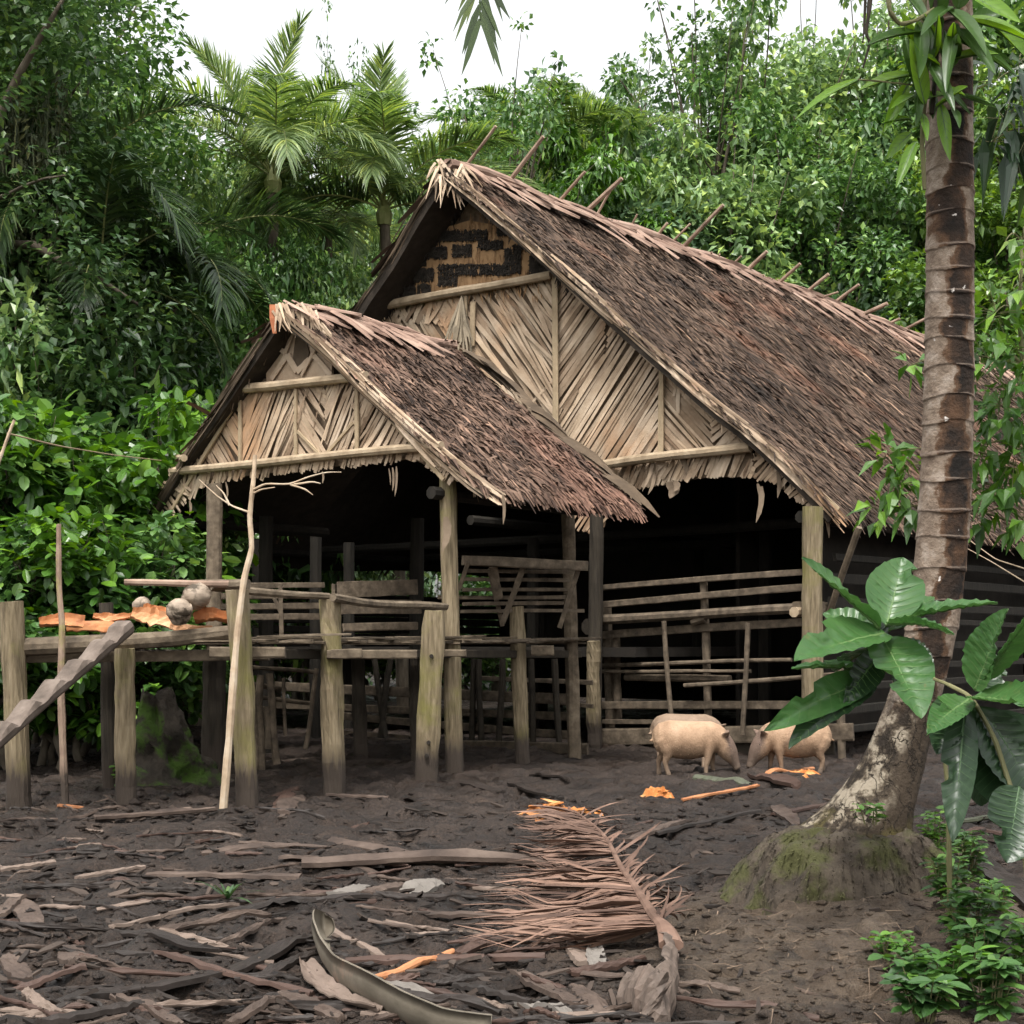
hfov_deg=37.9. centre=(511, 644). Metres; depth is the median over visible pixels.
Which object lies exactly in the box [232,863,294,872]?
bark piece
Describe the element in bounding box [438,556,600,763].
slatted rack
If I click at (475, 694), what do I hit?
plank fence
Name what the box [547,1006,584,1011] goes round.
bark piece
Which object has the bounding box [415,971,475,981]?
bark piece
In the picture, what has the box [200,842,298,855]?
bark strip
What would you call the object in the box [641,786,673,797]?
orange husk
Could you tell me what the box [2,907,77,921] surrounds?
bark piece
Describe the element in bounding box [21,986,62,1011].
bark strip
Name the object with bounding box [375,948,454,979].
bark strip
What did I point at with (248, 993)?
mud clods
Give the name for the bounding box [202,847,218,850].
bark piece
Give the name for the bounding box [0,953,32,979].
bark strip
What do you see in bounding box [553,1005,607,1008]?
bark piece
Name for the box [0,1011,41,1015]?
bark piece
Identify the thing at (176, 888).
bark piece
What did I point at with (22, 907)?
bark strip
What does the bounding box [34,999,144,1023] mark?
bark strip
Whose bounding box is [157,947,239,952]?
bark piece
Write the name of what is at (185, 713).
shrub
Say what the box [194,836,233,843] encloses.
bark strip
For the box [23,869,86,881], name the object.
bark strip
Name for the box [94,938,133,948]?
bark piece
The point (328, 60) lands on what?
open tree
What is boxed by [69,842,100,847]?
bark piece
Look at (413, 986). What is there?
bark strip
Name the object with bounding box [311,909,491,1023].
curled sheath
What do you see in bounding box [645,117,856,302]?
round tree
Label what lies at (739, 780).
bark strip
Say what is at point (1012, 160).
leafy sapling
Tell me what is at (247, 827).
bark piece
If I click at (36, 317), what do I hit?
shrub
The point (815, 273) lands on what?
round tree
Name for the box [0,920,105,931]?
bark piece
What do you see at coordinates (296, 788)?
bark strip
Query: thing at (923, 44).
climbing plant
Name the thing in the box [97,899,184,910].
bark piece
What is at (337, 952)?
bark piece
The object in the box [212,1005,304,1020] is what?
bark piece
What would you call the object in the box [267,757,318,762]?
bark strip
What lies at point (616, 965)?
bark strip
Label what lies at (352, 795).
bark strip
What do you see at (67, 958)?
bark strip
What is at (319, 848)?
bark piece
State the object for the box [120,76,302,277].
round tree
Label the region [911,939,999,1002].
leafy weed
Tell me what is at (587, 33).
sky
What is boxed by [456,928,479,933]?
bark piece
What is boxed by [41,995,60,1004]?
bark piece
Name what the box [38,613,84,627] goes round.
bark sheet
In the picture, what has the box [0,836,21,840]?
bark piece
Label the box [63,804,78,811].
bark piece
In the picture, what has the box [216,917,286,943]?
bark strip
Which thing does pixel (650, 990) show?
fallen frond
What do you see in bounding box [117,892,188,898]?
bark piece
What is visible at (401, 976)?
bark piece
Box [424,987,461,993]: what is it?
bark piece
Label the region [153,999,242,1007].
bark piece
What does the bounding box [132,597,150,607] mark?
coconut
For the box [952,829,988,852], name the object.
leafy weed
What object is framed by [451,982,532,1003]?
bark strip
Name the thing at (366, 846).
bark strip
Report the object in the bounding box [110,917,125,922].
bark piece
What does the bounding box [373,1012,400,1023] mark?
bark piece
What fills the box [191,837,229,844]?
bark piece
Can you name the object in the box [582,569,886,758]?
pole fence
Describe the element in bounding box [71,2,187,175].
open tree
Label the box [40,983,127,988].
bark piece
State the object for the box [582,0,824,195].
open tree
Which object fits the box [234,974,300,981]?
bark piece
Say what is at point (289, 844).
bark piece
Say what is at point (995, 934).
leafy weed
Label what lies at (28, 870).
bark piece
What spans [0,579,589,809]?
raised platform
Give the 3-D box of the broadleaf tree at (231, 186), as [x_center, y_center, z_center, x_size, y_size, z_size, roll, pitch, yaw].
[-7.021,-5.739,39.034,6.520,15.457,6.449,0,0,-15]
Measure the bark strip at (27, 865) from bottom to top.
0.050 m
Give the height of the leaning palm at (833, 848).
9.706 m
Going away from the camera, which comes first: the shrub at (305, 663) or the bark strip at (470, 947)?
the bark strip at (470, 947)
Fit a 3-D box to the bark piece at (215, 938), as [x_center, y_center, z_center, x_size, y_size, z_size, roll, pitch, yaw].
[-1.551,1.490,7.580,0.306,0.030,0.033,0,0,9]
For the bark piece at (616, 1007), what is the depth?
6.08 m
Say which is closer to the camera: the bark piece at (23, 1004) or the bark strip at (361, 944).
the bark piece at (23, 1004)
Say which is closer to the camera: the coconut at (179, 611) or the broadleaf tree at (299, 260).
the coconut at (179, 611)
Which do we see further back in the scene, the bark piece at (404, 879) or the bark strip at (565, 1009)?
the bark piece at (404, 879)
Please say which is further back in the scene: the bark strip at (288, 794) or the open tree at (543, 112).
the open tree at (543, 112)
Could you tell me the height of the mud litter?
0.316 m
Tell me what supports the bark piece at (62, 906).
on the ground
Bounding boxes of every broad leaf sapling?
[764,557,997,941]
[927,608,1023,868]
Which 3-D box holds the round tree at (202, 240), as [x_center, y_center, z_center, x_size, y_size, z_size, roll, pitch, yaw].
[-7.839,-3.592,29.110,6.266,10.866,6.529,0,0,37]
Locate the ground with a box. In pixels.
[0,658,1023,1023]
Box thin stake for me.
[56,524,68,803]
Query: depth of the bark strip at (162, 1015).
6.03 m
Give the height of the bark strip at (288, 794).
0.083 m
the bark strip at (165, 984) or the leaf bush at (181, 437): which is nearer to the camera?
the bark strip at (165, 984)
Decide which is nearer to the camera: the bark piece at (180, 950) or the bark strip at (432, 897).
the bark piece at (180, 950)
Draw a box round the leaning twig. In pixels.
[0,420,15,462]
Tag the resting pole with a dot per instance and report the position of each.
(176, 583)
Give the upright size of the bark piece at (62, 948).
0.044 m
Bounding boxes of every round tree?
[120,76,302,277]
[131,175,253,398]
[184,258,288,573]
[256,148,415,616]
[279,236,399,673]
[287,571,378,699]
[472,55,666,194]
[574,183,724,253]
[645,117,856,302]
[746,199,860,303]
[782,136,925,332]
[851,214,1022,322]
[880,167,1023,364]
[885,0,1023,251]
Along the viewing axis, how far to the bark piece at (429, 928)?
8.02 m
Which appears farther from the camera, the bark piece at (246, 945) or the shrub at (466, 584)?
the shrub at (466, 584)
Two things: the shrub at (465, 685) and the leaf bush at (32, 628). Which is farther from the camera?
the shrub at (465, 685)
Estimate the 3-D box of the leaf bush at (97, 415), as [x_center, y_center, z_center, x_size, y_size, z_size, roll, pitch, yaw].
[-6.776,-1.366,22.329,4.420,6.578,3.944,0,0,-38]
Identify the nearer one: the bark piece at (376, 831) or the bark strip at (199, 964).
the bark strip at (199, 964)
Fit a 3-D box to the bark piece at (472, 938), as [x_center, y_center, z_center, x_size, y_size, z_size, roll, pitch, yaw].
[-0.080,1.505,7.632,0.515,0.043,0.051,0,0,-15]
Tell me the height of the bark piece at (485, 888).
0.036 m
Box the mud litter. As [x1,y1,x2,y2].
[0,722,1023,1023]
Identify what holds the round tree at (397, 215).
on the ground
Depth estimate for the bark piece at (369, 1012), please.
6.07 m
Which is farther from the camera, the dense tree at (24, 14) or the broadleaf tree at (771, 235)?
the broadleaf tree at (771, 235)
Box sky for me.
[67,0,1015,596]
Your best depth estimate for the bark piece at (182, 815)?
12.75 m
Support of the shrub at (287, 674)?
on the ground
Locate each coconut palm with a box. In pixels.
[0,84,259,334]
[0,137,270,379]
[109,185,356,725]
[113,9,423,280]
[213,40,547,706]
[231,170,427,270]
[400,74,657,189]
[550,81,705,161]
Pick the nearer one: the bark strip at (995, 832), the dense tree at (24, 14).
the bark strip at (995, 832)
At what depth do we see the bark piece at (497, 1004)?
6.19 m
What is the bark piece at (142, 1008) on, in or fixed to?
on the ground
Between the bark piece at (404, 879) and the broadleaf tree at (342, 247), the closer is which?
the bark piece at (404, 879)
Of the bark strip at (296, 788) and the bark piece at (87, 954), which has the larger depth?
the bark strip at (296, 788)
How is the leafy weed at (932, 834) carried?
on the ground
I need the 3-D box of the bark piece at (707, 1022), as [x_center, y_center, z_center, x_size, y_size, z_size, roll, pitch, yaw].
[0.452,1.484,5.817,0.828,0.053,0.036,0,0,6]
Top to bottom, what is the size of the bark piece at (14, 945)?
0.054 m
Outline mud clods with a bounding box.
[0,731,1023,1023]
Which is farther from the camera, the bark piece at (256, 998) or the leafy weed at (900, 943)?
the leafy weed at (900, 943)
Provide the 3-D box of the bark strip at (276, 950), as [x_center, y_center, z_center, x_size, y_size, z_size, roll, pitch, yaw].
[-1.174,1.488,7.194,0.127,0.074,1.002,0,0,16]
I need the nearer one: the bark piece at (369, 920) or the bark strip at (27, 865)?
the bark piece at (369, 920)
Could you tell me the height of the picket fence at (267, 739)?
1.232 m
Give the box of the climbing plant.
[796,0,1023,189]
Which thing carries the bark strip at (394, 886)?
on the ground
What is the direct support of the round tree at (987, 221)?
on the ground
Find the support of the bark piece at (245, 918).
on the ground
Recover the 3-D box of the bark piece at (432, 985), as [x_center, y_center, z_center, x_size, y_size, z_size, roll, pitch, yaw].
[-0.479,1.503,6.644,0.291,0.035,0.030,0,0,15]
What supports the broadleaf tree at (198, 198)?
on the ground
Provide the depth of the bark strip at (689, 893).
8.88 m
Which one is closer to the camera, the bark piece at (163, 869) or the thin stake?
the bark piece at (163, 869)
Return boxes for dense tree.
[0,0,204,217]
[0,0,212,453]
[0,0,241,385]
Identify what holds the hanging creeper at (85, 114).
hanging from the dense tree at (144, 63)
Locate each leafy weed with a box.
[860,930,915,955]
[867,943,942,974]
[880,959,971,1023]
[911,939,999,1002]
[915,805,960,854]
[919,851,975,910]
[935,883,1009,945]
[939,915,1023,980]
[943,832,993,883]
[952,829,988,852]
[953,951,1023,1021]
[968,877,1017,915]
[999,913,1023,981]
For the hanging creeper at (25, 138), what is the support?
hanging from the dense tree at (144, 63)
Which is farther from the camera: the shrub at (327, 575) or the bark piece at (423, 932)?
the shrub at (327, 575)
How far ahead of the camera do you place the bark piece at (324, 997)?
6.35 m
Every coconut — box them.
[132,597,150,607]
[166,598,192,625]
[181,582,211,609]
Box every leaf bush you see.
[0,324,160,745]
[0,393,98,587]
[0,398,142,753]
[0,425,259,755]
[0,502,160,771]
[0,523,97,769]
[27,500,241,744]
[61,311,258,572]
[84,383,258,713]
[180,290,309,719]
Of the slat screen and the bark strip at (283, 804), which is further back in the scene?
the slat screen
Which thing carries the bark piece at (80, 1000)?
on the ground
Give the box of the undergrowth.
[286,570,510,697]
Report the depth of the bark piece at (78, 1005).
6.08 m
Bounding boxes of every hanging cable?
[968,549,1023,581]
[971,541,1023,568]
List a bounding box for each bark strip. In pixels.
[0,859,55,871]
[0,893,41,916]
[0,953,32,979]
[12,962,86,990]
[13,898,44,922]
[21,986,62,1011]
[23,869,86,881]
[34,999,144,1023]
[54,969,225,1007]
[57,804,82,808]
[57,944,85,964]
[67,805,133,818]
[74,865,145,878]
[93,807,217,819]
[103,928,221,952]
[108,902,239,928]
[109,993,183,1023]
[125,807,191,821]
[145,871,302,879]
[152,950,314,996]
[156,909,271,930]
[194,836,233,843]
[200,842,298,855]
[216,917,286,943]
[222,934,312,978]
[223,995,289,1023]
[227,896,315,910]
[237,949,318,990]
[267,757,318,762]
[268,786,299,796]
[272,792,295,807]
[276,795,305,814]
[276,890,332,897]
[277,990,345,1021]
[278,854,388,880]
[301,848,559,869]
[314,891,446,902]
[326,793,389,798]
[326,884,370,894]
[327,836,409,851]
[332,928,393,966]
[345,952,545,965]
[358,882,403,894]
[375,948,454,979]
[385,980,433,993]
[392,910,504,918]
[395,985,501,1015]
[399,878,444,892]
[442,779,505,793]
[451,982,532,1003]
[454,932,513,954]
[502,1000,572,1013]
[507,782,563,799]
[507,969,587,1005]
[529,773,569,782]
[563,940,587,965]
[566,955,646,976]
[569,983,611,1022]
[585,945,609,971]
[625,819,688,841]
[652,890,694,895]
[653,809,761,835]
[681,784,759,801]
[692,774,752,784]
[747,773,800,789]
[765,767,814,773]
[770,802,826,815]
[771,804,799,825]
[935,826,1001,841]
[945,815,989,823]
[967,856,1023,907]
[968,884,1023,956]
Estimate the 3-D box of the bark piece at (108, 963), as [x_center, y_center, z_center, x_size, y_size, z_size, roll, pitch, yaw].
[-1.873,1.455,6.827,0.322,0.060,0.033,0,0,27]
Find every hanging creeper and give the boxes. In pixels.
[0,57,75,308]
[54,84,127,163]
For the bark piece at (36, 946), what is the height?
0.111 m
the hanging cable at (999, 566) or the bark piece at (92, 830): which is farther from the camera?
the hanging cable at (999, 566)
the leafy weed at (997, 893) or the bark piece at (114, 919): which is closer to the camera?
the leafy weed at (997, 893)
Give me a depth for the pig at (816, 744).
17.75 m
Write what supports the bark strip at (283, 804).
on the ground
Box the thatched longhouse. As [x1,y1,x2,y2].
[147,125,1023,772]
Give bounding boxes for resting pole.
[124,579,228,587]
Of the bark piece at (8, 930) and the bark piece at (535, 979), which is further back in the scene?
the bark piece at (8, 930)
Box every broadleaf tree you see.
[0,139,232,416]
[9,31,218,245]
[191,124,360,298]
[228,227,347,714]
[239,177,379,308]
[349,196,410,595]
[396,92,512,594]
[541,162,632,222]
[581,31,684,162]
[635,0,920,256]
[656,186,805,281]
[699,86,925,313]
[748,0,999,299]
[844,43,1023,319]
[881,235,1023,362]
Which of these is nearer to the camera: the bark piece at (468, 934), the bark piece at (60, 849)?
the bark piece at (468, 934)
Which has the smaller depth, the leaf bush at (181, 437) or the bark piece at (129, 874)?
the bark piece at (129, 874)
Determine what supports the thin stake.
on the ground
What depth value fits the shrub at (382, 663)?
41.59 m
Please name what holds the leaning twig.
on the ground
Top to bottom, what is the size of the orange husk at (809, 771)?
0.119 m
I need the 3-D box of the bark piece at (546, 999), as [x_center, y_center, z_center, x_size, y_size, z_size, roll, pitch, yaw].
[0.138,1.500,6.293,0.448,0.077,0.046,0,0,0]
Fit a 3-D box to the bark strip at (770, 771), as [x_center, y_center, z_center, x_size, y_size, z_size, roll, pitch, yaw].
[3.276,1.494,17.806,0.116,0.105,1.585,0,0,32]
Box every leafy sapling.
[845,245,1023,558]
[973,43,1023,229]
[996,208,1023,290]
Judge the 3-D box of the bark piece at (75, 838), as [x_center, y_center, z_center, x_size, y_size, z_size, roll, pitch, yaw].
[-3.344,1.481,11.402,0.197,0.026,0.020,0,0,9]
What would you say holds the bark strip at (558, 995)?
on the ground
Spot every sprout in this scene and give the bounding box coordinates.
[109,763,138,785]
[851,801,887,824]
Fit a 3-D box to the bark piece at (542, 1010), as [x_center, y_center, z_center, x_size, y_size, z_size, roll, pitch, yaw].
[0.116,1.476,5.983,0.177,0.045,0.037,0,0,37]
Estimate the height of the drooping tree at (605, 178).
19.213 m
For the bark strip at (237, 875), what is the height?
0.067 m
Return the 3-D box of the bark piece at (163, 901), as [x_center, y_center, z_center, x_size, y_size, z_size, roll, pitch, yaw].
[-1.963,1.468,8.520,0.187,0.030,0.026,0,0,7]
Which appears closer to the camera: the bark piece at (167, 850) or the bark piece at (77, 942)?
the bark piece at (77, 942)
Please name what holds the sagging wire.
attached to the leaning twig
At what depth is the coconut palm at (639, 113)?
49.59 m
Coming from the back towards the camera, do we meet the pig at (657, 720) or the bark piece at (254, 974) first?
the pig at (657, 720)
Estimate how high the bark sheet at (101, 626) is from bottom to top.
0.131 m
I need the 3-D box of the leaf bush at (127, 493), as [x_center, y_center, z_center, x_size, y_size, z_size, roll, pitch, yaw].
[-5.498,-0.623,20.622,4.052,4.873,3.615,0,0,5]
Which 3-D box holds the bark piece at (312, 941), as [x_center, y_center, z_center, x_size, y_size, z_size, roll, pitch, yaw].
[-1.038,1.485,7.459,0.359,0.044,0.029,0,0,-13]
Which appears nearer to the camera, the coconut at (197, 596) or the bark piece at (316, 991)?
the bark piece at (316, 991)
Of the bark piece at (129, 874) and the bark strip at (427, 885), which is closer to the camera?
the bark strip at (427, 885)
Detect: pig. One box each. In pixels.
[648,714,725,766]
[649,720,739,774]
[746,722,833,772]
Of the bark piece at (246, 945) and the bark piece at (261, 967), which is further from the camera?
the bark piece at (246, 945)
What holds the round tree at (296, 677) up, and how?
on the ground
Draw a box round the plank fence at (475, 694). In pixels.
[274,659,593,754]
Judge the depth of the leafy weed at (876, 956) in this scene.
6.78 m
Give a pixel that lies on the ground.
(606, 774)
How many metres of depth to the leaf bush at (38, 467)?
19.29 m
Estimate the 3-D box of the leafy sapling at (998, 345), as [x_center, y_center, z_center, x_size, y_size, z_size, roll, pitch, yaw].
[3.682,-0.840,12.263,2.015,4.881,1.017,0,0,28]
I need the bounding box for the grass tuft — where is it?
[198,881,265,902]
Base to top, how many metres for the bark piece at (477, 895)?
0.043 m
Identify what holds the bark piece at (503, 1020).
on the ground
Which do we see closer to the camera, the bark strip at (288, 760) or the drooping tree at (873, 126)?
the bark strip at (288, 760)
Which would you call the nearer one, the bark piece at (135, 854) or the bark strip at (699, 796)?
the bark piece at (135, 854)
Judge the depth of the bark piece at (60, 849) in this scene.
11.08 m
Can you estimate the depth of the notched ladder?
12.77 m
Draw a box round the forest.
[390,571,470,596]
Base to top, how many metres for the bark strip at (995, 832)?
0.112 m
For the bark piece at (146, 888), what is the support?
on the ground
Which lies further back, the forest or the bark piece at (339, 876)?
the forest
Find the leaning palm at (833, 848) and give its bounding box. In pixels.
[445,0,975,914]
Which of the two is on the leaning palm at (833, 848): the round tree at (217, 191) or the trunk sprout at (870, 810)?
the trunk sprout at (870, 810)
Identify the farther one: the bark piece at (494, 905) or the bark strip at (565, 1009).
the bark piece at (494, 905)
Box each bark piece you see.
[0,817,57,821]
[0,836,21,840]
[0,839,16,841]
[0,918,18,921]
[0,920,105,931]
[0,921,50,938]
[0,927,39,932]
[0,995,63,1015]
[0,1006,75,1012]
[0,1009,108,1017]
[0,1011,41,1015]
[1,893,54,898]
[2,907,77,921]
[3,942,24,946]
[7,869,39,880]
[7,943,46,949]
[7,979,45,988]
[10,806,30,809]
[14,847,99,857]
[21,883,109,889]
[23,880,44,883]
[31,842,94,857]
[37,855,87,869]
[39,904,84,909]
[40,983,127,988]
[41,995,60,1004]
[50,850,97,854]
[56,946,99,957]
[57,839,78,842]
[62,837,86,839]
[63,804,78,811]
[63,817,93,821]
[63,995,106,1006]
[63,1002,93,1008]
[64,964,225,979]
[66,999,90,1003]
[67,936,84,944]
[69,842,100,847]
[76,953,97,956]
[76,954,128,967]
[77,1013,127,1023]
[78,880,154,884]
[79,902,141,917]
[82,869,157,878]
[84,985,145,991]
[85,828,102,832]
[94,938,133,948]
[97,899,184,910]
[102,843,129,850]
[104,877,146,882]
[105,990,142,999]
[109,1005,169,1015]
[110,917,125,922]
[114,850,156,858]
[114,950,232,962]
[116,850,165,858]
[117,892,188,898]
[126,849,184,852]
[127,867,206,877]
[127,1012,159,1023]
[131,886,163,890]
[134,894,225,900]
[136,831,212,837]
[151,1011,211,1023]
[152,900,183,903]
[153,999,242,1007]
[154,886,197,890]
[154,897,218,901]
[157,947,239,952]
[159,927,229,947]
[165,814,203,818]
[173,1005,229,1008]
[174,971,294,977]
[183,881,205,885]
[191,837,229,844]
[193,995,262,1010]
[197,935,235,940]
[199,896,275,903]
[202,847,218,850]
[204,830,241,836]
[205,952,273,963]
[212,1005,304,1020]
[225,851,262,854]
[226,817,255,831]
[227,1007,346,1020]
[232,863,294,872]
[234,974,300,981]
[238,840,325,847]
[239,942,252,947]
[243,916,256,921]
[243,995,302,1013]
[247,892,326,896]
[247,1013,313,1020]
[254,806,324,817]
[255,964,266,969]
[256,1016,305,1023]
[263,862,300,872]
[266,988,321,994]
[268,939,339,945]
[286,1000,364,1012]
[303,882,346,887]
[307,844,338,853]
[312,995,327,1000]
[316,873,363,879]
[332,950,348,955]
[337,1008,362,1012]
[349,898,403,903]
[351,822,369,827]
[354,959,388,967]
[356,904,411,912]
[359,830,386,833]
[360,1009,402,1021]
[367,865,410,874]
[367,918,432,931]
[372,931,458,945]
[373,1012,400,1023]
[374,1002,450,1020]
[375,890,416,900]
[377,875,409,881]
[382,828,429,831]
[383,919,449,931]
[385,972,419,980]
[386,863,408,866]
[386,979,435,987]
[391,1017,401,1021]
[405,931,440,933]
[412,892,503,897]
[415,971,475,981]
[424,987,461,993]
[428,961,489,976]
[432,973,485,984]
[437,877,476,880]
[446,894,483,899]
[447,936,541,943]
[454,862,493,866]
[455,881,510,891]
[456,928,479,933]
[460,932,491,936]
[470,901,502,907]
[472,886,545,890]
[479,997,505,1007]
[490,943,559,953]
[492,929,593,936]
[492,1010,639,1021]
[492,1017,536,1023]
[503,993,574,1007]
[521,972,565,987]
[522,1020,734,1023]
[523,1006,560,1018]
[525,1016,567,1023]
[530,999,583,1014]
[537,1002,631,1022]
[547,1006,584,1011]
[552,1011,640,1015]
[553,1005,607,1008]
[580,970,624,978]
[610,1019,631,1022]
[635,819,652,824]
[676,995,819,1021]
[677,986,690,993]
[679,979,739,993]
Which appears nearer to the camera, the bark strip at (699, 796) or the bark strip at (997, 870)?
the bark strip at (997, 870)
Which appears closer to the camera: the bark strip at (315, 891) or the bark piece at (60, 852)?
the bark strip at (315, 891)
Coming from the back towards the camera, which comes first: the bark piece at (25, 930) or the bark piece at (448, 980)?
the bark piece at (25, 930)
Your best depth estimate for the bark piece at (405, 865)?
10.21 m
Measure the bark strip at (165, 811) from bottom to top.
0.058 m
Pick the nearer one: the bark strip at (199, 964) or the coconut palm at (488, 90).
the bark strip at (199, 964)
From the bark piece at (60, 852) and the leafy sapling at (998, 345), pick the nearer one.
the bark piece at (60, 852)
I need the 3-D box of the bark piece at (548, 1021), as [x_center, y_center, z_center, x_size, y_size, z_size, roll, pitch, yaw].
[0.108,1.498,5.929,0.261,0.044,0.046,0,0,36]
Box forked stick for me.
[199,455,340,808]
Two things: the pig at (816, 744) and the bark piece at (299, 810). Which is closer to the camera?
the bark piece at (299, 810)
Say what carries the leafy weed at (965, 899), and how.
on the ground
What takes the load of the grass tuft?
on the ground
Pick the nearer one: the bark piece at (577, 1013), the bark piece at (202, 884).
the bark piece at (577, 1013)
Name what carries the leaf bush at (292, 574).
on the ground
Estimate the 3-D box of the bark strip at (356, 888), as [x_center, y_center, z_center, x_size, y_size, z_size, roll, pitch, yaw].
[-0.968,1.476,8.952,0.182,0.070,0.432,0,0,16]
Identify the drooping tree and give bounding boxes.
[522,113,675,238]
[586,111,750,253]
[818,27,1018,311]
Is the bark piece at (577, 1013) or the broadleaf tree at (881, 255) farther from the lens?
the broadleaf tree at (881, 255)
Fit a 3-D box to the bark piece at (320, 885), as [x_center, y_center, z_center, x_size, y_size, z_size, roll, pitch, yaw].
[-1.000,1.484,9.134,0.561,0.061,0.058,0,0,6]
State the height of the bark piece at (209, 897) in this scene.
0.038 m
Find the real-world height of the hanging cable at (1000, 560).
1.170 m
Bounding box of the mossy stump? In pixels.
[135,687,234,787]
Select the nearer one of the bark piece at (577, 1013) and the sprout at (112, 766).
the bark piece at (577, 1013)
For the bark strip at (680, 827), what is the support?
on the ground
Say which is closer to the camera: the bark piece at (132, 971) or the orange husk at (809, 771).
the bark piece at (132, 971)
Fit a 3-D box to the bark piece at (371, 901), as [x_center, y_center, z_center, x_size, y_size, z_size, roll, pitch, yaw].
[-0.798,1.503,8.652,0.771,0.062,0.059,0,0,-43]
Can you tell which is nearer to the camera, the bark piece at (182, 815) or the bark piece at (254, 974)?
the bark piece at (254, 974)
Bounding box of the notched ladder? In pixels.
[0,620,134,748]
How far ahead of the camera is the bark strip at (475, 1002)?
6.18 m
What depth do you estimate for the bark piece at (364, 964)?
7.18 m
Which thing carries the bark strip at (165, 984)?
on the ground
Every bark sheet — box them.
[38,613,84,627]
[66,621,113,632]
[93,612,131,621]
[130,607,170,627]
[143,603,165,611]
[169,623,212,630]
[193,607,226,623]
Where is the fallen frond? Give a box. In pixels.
[453,802,697,1022]
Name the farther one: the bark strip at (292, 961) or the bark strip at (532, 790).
the bark strip at (532, 790)
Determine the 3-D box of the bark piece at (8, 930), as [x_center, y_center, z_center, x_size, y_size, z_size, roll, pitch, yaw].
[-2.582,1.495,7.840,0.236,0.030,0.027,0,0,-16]
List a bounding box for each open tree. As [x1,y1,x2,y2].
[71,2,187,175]
[297,0,370,206]
[399,11,613,690]
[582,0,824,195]
[696,0,898,181]
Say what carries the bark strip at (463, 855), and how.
on the ground
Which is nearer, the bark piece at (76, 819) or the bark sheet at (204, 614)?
the bark piece at (76, 819)
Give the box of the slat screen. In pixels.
[221,579,421,634]
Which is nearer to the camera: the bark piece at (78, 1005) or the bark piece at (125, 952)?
the bark piece at (78, 1005)
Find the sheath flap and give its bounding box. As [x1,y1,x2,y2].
[299,956,382,1011]
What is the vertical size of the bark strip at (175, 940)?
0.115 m
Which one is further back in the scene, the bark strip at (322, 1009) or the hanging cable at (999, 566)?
the hanging cable at (999, 566)
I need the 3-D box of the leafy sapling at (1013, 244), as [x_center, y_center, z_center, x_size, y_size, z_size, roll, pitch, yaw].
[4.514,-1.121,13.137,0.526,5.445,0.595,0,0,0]
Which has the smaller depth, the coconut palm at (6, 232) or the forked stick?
the forked stick
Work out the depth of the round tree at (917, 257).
50.73 m
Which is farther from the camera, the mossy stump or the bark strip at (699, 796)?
the mossy stump
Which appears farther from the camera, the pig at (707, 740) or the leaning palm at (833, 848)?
the pig at (707, 740)
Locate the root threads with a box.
[452,896,1023,1023]
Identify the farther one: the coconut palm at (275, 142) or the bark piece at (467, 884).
the coconut palm at (275, 142)
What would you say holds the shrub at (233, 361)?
on the ground
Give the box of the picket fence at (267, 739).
[252,665,318,769]
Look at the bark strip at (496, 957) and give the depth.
7.14 m
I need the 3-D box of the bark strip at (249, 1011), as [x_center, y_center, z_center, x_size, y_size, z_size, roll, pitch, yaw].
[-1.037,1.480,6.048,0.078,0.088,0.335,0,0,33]
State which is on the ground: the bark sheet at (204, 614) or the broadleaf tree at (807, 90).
the broadleaf tree at (807, 90)
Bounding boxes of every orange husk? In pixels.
[517,798,590,820]
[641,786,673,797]
[790,769,818,774]
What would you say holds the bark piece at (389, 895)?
on the ground
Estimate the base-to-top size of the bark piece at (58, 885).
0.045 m
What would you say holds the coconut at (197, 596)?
on the coconut at (179, 611)
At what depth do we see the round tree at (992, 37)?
54.64 m
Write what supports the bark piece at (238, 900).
on the ground
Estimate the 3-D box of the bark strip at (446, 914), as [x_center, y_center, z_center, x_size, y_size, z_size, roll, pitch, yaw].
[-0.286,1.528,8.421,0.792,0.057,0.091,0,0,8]
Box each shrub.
[0,261,152,737]
[2,269,244,736]
[135,296,298,711]
[136,683,161,709]
[184,623,288,716]
[205,217,359,681]
[281,599,361,698]
[285,245,383,710]
[362,617,467,700]
[376,571,510,688]
[439,586,510,690]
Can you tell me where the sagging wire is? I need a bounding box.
[11,433,162,460]
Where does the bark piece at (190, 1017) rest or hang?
on the ground
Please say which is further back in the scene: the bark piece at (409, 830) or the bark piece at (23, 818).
the bark piece at (23, 818)
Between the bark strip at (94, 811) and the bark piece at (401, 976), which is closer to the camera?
the bark piece at (401, 976)
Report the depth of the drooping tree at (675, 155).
48.21 m
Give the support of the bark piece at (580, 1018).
on the ground
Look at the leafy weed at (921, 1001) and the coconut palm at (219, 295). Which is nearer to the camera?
the leafy weed at (921, 1001)
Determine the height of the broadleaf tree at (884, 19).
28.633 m
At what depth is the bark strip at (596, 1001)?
6.16 m
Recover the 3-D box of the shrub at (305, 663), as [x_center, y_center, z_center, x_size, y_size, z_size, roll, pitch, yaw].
[-4.816,-3.495,35.160,4.472,12.313,4.523,0,0,31]
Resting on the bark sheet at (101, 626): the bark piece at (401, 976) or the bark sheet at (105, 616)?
the bark sheet at (105, 616)
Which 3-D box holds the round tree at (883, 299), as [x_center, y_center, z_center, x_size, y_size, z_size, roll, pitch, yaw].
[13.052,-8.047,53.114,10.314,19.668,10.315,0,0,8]
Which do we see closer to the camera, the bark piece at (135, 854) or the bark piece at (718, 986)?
the bark piece at (718, 986)
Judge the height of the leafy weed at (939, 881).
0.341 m
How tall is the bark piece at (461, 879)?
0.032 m
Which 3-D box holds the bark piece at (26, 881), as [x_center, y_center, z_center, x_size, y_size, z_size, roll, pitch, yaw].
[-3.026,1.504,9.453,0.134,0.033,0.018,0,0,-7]

